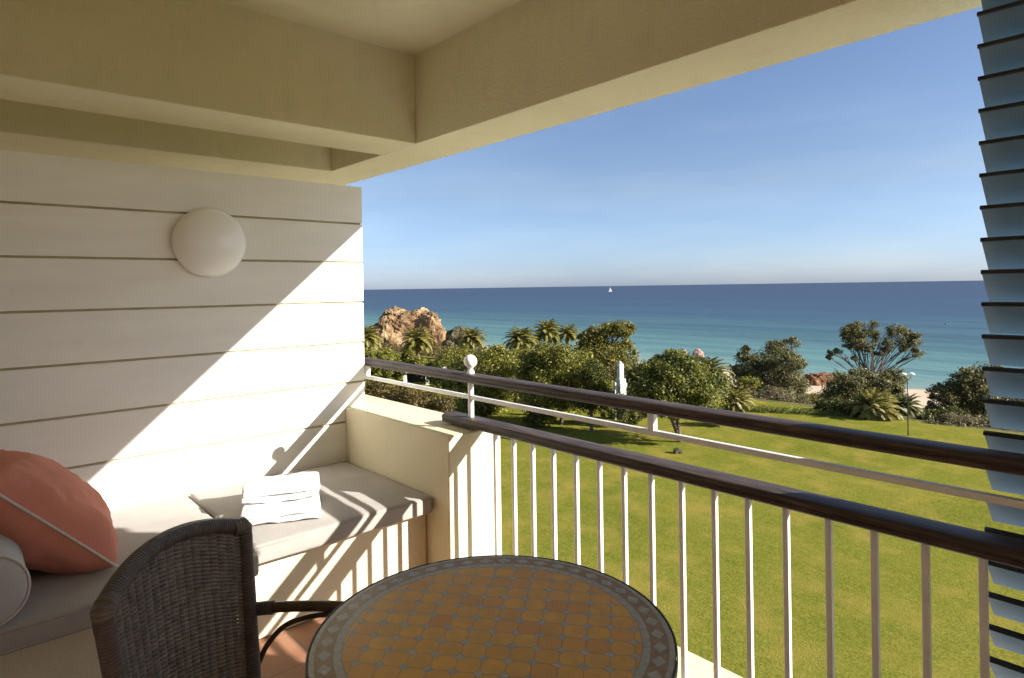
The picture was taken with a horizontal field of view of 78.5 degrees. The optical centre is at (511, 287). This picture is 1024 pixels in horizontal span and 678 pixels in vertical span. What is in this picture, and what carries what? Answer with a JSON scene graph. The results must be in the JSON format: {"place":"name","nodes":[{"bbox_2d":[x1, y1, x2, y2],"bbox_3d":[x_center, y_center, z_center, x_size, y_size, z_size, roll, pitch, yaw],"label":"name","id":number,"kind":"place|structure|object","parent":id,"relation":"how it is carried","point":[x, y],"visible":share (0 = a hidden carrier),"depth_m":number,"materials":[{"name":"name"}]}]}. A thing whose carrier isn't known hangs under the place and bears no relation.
{"place":"outdoors","nodes":[
{"label":"outdoors","id":0,"kind":"place"},
{"bbox_2d":[182,617,326,677],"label":"floor","id":1,"kind":"structure","parent":0,"point":[285,654],"depth_m":2.87,"materials":[{"name":"tile"}]},
{"bbox_2d":[0,149,364,510],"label":"partition wall","id":2,"kind":"structure","parent":1,"relation":"on","point":[140,363],"depth_m":3.60,"materials":[{"name":"white wood"}]},
{"bbox_2d":[172,208,245,276],"bbox_3d":[-1.771,-0.269,3.706,0.412,0.412,0.123,-1,0,-42],"label":"wall lamp","id":3,"kind":"object","parent":2,"relation":"attached to","point":[208,242],"visible":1,"depth_m":3.66,"materials":[{"name":"white glass"}]},
{"bbox_2d":[0,514,426,677],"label":"bench base","id":4,"kind":"object","parent":1,"relation":"on","point":[343,569],"visible":0.08,"depth_m":3.12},
{"bbox_2d":[0,496,258,655],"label":"seat cushion","id":5,"kind":"object","parent":4,"relation":"on","point":[56,607],"visible":0.45,"depth_m":2.50,"materials":[{"name":"beige fabric"}]},
{"bbox_2d":[0,534,30,625],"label":"bolster","id":6,"kind":"object","parent":5,"relation":"on","point":[15,583],"visible":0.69,"depth_m":2.22,"materials":[{"name":"grey fabric"}]},
{"bbox_2d":[0,449,118,574],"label":"scatter pillow","id":7,"kind":"object","parent":5,"relation":"on","point":[55,518],"visible":0.96,"depth_m":2.54,"materials":[{"name":"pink fabric"}]},
{"bbox_2d":[190,461,431,564],"bbox_3d":[-1.161,1.230,3.593,0.997,0.106,1.051,-1,0,-42],"label":"seat cushion","id":8,"kind":"object","parent":4,"relation":"on","point":[355,500],"visible":0.73,"depth_m":3.39,"materials":[{"name":"beige fabric"}]},
{"bbox_2d":[240,472,320,525],"bbox_3d":[-1.222,1.113,3.327,0.397,0.148,0.414,-1,0,-18],"label":"folded towel","id":9,"kind":"object","parent":8,"relation":"on","point":[281,498],"visible":0.95,"depth_m":3.29,"materials":[{"name":"white fabric"}]},
{"bbox_2d":[89,516,343,677],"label":"wicker chair","id":10,"kind":"object","parent":1,"relation":"on","point":[137,629],"visible":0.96,"depth_m":1.79,"materials":[{"name":"brown wicker"}]},
{"bbox_2d":[345,394,501,563],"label":"parapet wall","id":11,"kind":"structure","parent":1,"relation":"on","point":[447,468],"depth_m":3.61,"materials":[{"name":"beige paint"}]},
{"bbox_2d":[305,555,677,677],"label":"mosaic table","id":12,"kind":"object","parent":1,"relation":"on","point":[501,616],"visible":1,"depth_m":1.70,"materials":[{"name":"tile"}]},
{"bbox_2d":[216,0,520,55],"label":"ceiling","id":13,"kind":"structure","parent":0,"point":[413,27],"depth_m":3.66,"materials":[{"name":"beige paint"}]},
{"bbox_2d":[0,99,330,180],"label":"ceiling beam","id":14,"kind":"structure","parent":13,"relation":"attached to","point":[34,128],"depth_m":4.43,"materials":[{"name":"beige paint"}]},
{"bbox_2d":[0,0,414,154],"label":"ceiling beam side","id":15,"kind":"structure","parent":13,"relation":"attached to","point":[214,65],"depth_m":3.44,"materials":[{"name":"beige paint"}]},
{"bbox_2d":[303,0,981,184],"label":"ceiling beam front","id":16,"kind":"structure","parent":13,"relation":"attached to","point":[521,67],"depth_m":3.18,"materials":[{"name":"beige paint"}]},
{"bbox_2d":[977,0,1023,677],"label":"louvred shutter","id":17,"kind":"object","parent":16,"relation":"hanging from","point":[1001,52],"visible":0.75,"depth_m":2.00,"materials":[{"name":"wood"}]},
{"bbox_2d":[344,7,987,289],"label":"sky","id":18,"kind":"structure","parent":0,"point":[862,160],"materials":[{"name":"blue"}]},
{"bbox_2d":[362,280,1023,397],"bbox_3d":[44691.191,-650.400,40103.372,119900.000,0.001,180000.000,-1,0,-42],"label":"sea","id":19,"kind":"structure","parent":0,"point":[725,322],"depth_m":425.75,"materials":[{"name":"liquid"}]},
{"bbox_2d":[372,306,445,346],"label":"sea rock","id":20,"kind":"object","parent":19,"relation":"in","point":[393,323],"visible":0.31,"depth_m":198.75,"materials":[{"name":"stone"}]},
{"bbox_2d":[364,348,1023,433],"bbox_3d":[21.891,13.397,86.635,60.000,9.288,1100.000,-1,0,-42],"label":"hillside","id":21,"kind":"structure","parent":0,"point":[910,418],"depth_m":44.08,"materials":[{"name":"green plant"}]},
{"bbox_2d":[399,326,436,355],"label":"palm tree","id":22,"kind":"object","parent":21,"relation":"on","point":[418,341],"visible":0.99,"depth_m":84.27,"materials":[{"name":"green plant"}]},
{"bbox_2d":[457,327,487,353],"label":"palm tree","id":23,"kind":"object","parent":21,"relation":"on","point":[471,336],"visible":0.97,"depth_m":79.45,"materials":[{"name":"green plant"}]},
{"bbox_2d":[503,326,539,351],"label":"palm tree","id":24,"kind":"object","parent":21,"relation":"on","point":[521,339],"visible":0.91,"depth_m":74.16,"materials":[{"name":"green plant"}]},
{"bbox_2d":[532,318,563,343],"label":"palm tree","id":25,"kind":"object","parent":21,"relation":"on","point":[546,331],"visible":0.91,"depth_m":83.06,"materials":[{"name":"green plant"}]},
{"bbox_2d":[558,323,580,346],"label":"palm tree","id":26,"kind":"object","parent":21,"relation":"on","point":[569,334],"visible":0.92,"depth_m":83.42,"materials":[{"name":"green plant"}]},
{"bbox_2d":[571,319,641,378],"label":"pine tree","id":27,"kind":"object","parent":21,"relation":"on","point":[593,339],"visible":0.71,"depth_m":67.21,"materials":[{"name":"plant"}]},
{"bbox_2d":[640,349,685,365],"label":"seaside tree","id":28,"kind":"object","parent":21,"relation":"on","point":[657,356],"visible":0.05,"depth_m":81.88,"materials":[{"name":"green plant"}]},
{"bbox_2d":[364,341,984,425],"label":"undergrowth","id":29,"kind":"object","parent":21,"relation":"on","point":[435,348],"visible":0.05,"depth_m":92.01,"materials":[{"name":"green plant"}]},
{"bbox_2d":[726,374,763,393],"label":"shrub","id":30,"kind":"object","parent":21,"relation":"on","point":[743,381],"visible":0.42,"depth_m":55.46,"materials":[{"name":"green plant"}]},
{"bbox_2d":[727,337,812,398],"bbox_3d":[24.593,8.070,59.742,7.936,6.730,5.963,-1,0,-26],"label":"seaside tree","id":31,"kind":"object","parent":21,"relation":"on","point":[765,367],"visible":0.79,"depth_m":59.08,"materials":[{"name":"green plant"}]},
{"bbox_2d":[745,385,814,403],"bbox_3d":[21.425,9.183,51.559,6.252,2.257,3.661,-1,0,3],"label":"shrub","id":32,"kind":"object","parent":21,"relation":"on","point":[776,393],"visible":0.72,"depth_m":51.16,"materials":[{"name":"green plant"}]},
{"bbox_2d":[796,391,825,402],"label":"shrub","id":33,"kind":"object","parent":21,"relation":"on","point":[810,396],"visible":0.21,"depth_m":61.61,"materials":[{"name":"green plant"}]},
{"bbox_2d":[811,365,911,404],"bbox_3d":[29.437,8.828,53.142,6.310,4.448,6.530,-1,0,-42],"label":"shrub","id":34,"kind":"object","parent":21,"relation":"on","point":[849,384],"visible":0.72,"depth_m":52.22,"materials":[{"name":"green plant"}]},
{"bbox_2d":[825,319,926,374],"bbox_3d":[31.991,7.303,54.872,8.873,9.080,2.128,-1,0,4],"label":"umbrella tree","id":35,"kind":"object","parent":21,"relation":"on","point":[851,333],"visible":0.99,"depth_m":54.91,"materials":[{"name":"green plant"}]},
{"bbox_2d":[916,405,972,422],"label":"shrub","id":36,"kind":"object","parent":21,"relation":"on","point":[931,414],"visible":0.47,"depth_m":41.97,"materials":[{"name":"green plant"}]},
{"bbox_2d":[922,411,1014,430],"bbox_3d":[29.053,9.303,40.362,6.964,2.673,3.163,-1,0,-1],"label":"shrub","id":37,"kind":"object","parent":21,"relation":"on","point":[962,421],"visible":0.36,"depth_m":40.03,"materials":[{"name":"green plant"}]},
{"bbox_2d":[922,360,1023,418],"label":"seaside tree","id":38,"kind":"object","parent":21,"relation":"on","point":[957,391],"visible":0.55,"depth_m":47.37,"materials":[{"name":"green plant"}]},
{"bbox_2d":[368,351,1023,677],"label":"lawn","id":39,"kind":"structure","parent":0,"point":[955,614],"depth_m":21.90,"materials":[{"name":"green plant"}]},
{"bbox_2d":[362,325,383,349],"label":"palm tree","id":40,"kind":"object","parent":39,"relation":"on","point":[369,336],"visible":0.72,"depth_m":79.39,"materials":[{"name":"green plant"}]},
{"bbox_2d":[364,347,433,389],"bbox_3d":[-11.160,7.083,56.054,9.750,4.690,4.113,-1,0,-6],"label":"shrub","id":41,"kind":"object","parent":39,"relation":"on","point":[389,354],"visible":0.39,"depth_m":55.54,"materials":[{"name":"green plant"}]},
{"bbox_2d":[363,375,457,412],"bbox_3d":[-8.393,7.144,39.846,10.023,4.492,3.459,-1,0,4],"label":"hedge","id":42,"kind":"object","parent":39,"relation":"on","point":[406,395],"visible":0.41,"depth_m":39.59,"materials":[{"name":"green plant"}]},
{"bbox_2d":[403,367,446,384],"bbox_3d":[-7.975,8.564,60.000,4.837,1.513,3.000,-1,0,0],"label":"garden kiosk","id":43,"kind":"object","parent":39,"relation":"on","point":[412,378],"visible":0.06,"depth_m":60.90,"materials":[{"name":"white"}]},
{"bbox_2d":[422,347,479,395],"bbox_3d":[-4.924,7.023,51.913,5.028,4.626,4.160,-1,0,-22],"label":"ficus tree","id":44,"kind":"object","parent":39,"relation":"on","point":[432,380],"visible":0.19,"depth_m":51.23,"materials":[{"name":"green plant"}]},
{"bbox_2d":[436,340,523,415],"bbox_3d":[-2.010,6.510,45.147,6.537,5.612,6.776,-1,0,-42],"label":"ficus tree","id":45,"kind":"object","parent":39,"relation":"on","point":[498,360],"visible":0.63,"depth_m":44.22,"materials":[{"name":"green plant"}]},
{"bbox_2d":[475,397,494,415],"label":"shrub","id":46,"kind":"object","parent":39,"relation":"on","point":[484,412],"visible":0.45,"depth_m":43.98,"materials":[{"name":"green plant"}]},
{"bbox_2d":[481,344,527,403],"bbox_3d":[-0.138,6.743,48.106,4.389,5.064,5.097,-1,0,-42],"label":"ficus tree","id":47,"kind":"object","parent":39,"relation":"on","point":[519,351],"visible":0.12,"depth_m":47.36,"materials":[{"name":"green plant"}]},
{"bbox_2d":[519,400,556,429],"bbox_3d":[1.767,8.079,40.229,2.438,2.361,2.133,-1,0,32],"label":"shrub","id":48,"kind":"object","parent":39,"relation":"on","point":[534,419],"visible":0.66,"depth_m":39.94,"materials":[{"name":"green plant"}]},
{"bbox_2d":[506,338,606,424],"bbox_3d":[3.020,6.293,41.057,5.834,5.856,5.533,-1,0,-42],"label":"ficus tree","id":49,"kind":"object","parent":39,"relation":"on","point":[534,367],"visible":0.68,"depth_m":40.10,"materials":[{"name":"green plant"}]},
{"bbox_2d":[545,351,587,388],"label":"ficus tree","id":50,"kind":"object","parent":39,"relation":"on","point":[575,361],"visible":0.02,"depth_m":46.34,"materials":[{"name":"green plant"}]},
{"bbox_2d":[564,354,618,431],"bbox_3d":[4.906,6.648,39.216,2.953,5.114,3.091,-1,0,-42],"label":"ficus tree","id":51,"kind":"object","parent":39,"relation":"on","point":[596,375],"visible":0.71,"depth_m":38.70,"materials":[{"name":"green plant"}]},
{"bbox_2d":[613,361,626,419],"bbox_3d":[7.269,7.045,42.399,0.798,4.094,0.659,-1,0,-27],"label":"closed white parasol","id":52,"kind":"object","parent":39,"relation":"on","point":[621,384],"visible":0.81,"depth_m":42.28,"materials":[{"name":"white fabric"}]},
{"bbox_2d":[602,391,641,424],"bbox_3d":[7.339,7.856,40.632,3.268,2.574,2.271,-1,0,-23],"label":"shrub","id":53,"kind":"object","parent":39,"relation":"on","point":[623,415],"visible":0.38,"depth_m":40.15,"materials":[{"name":"green plant"}]},
{"bbox_2d":[614,359,647,393],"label":"palm tree","id":54,"kind":"object","parent":39,"relation":"on","point":[631,370],"visible":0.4,"depth_m":51.41,"materials":[{"name":"green plant"}]},
{"bbox_2d":[628,411,646,421],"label":"shrub","id":55,"kind":"object","parent":39,"relation":"on","point":[641,418],"visible":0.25,"depth_m":40.57,"materials":[{"name":"green plant"}]},
{"bbox_2d":[624,347,732,442],"bbox_3d":[9.775,6.335,35.989,6.251,5.607,5.156,-1,0,-42],"label":"ficus tree","id":56,"kind":"object","parent":39,"relation":"on","point":[679,382],"visible":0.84,"depth_m":35.29,"materials":[{"name":"green plant"}]},
{"bbox_2d":[689,355,734,406],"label":"palm tree","id":57,"kind":"object","parent":39,"relation":"on","point":[718,368],"visible":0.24,"depth_m":45.43,"materials":[{"name":"green plant"}]},
{"bbox_2d":[720,389,755,411],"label":"palm tree","id":58,"kind":"object","parent":39,"relation":"on","point":[739,403],"visible":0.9,"depth_m":44.54,"materials":[{"name":"green plant"}]},
{"bbox_2d":[742,403,848,416],"bbox_3d":[19.536,8.742,43.607,6.932,1.087,1.693,-1,0,20],"label":"hedge","id":59,"kind":"object","parent":39,"relation":"on","point":[801,410],"visible":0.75,"depth_m":43.44,"materials":[{"name":"green plant"}]},
{"bbox_2d":[812,395,852,412],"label":"shrub","id":60,"kind":"object","parent":39,"relation":"on","point":[839,404],"visible":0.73,"depth_m":43.74,"materials":[{"name":"green plant"}]},
{"bbox_2d":[843,387,905,420],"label":"palm tree","id":61,"kind":"object","parent":39,"relation":"on","point":[870,405],"visible":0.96,"depth_m":41.39,"materials":[{"name":"green plant"}]},
{"bbox_2d":[900,372,914,435],"bbox_3d":[23.116,6.865,36.640,0.850,3.779,0.370,-1,0,0],"label":"street lamp","id":62,"kind":"object","parent":39,"relation":"on","point":[910,374],"visible":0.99,"depth_m":36.62,"materials":[{"name":"black metal"}]},
{"bbox_2d":[677,646,742,677],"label":"floor edge","id":63,"kind":"object","parent":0,"point":[699,667],"depth_m":2.68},
{"bbox_2d":[364,355,1023,677],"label":"balcony railing","id":64,"kind":"object","parent":63,"relation":"on","point":[983,547],"visible":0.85,"depth_m":2.37,"materials":[{"name":"white metal"}]},
{"bbox_2d":[487,348,1008,409],"bbox_3d":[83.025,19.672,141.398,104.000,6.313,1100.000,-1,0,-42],"label":"beach","id":65,"kind":"structure","parent":0,"point":[923,399],"depth_m":106.90,"materials":[{"name":"beige sand"}]},
{"bbox_2d":[441,326,480,348],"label":"sea rock","id":66,"kind":"object","parent":65,"relation":"on","point":[452,336],"visible":0.25,"depth_m":187.23,"materials":[{"name":"grey stone"}]},
{"bbox_2d":[692,349,703,358],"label":"rock spire","id":67,"kind":"object","parent":65,"relation":"on","point":[697,352],"visible":0.48,"depth_m":169.28,"materials":[{"name":"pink stone"}]},
{"bbox_2d":[803,372,835,385],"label":"beach rock","id":68,"kind":"object","parent":65,"relation":"on","point":[817,379],"visible":0.26,"depth_m":116.26,"materials":[{"name":"red stone"}]},
{"bbox_2d":[887,393,924,416],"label":"palm tree","id":69,"kind":"object","parent":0,"point":[912,411],"visible":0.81,"depth_m":45.52,"materials":[{"name":"green plant"}]}
]}

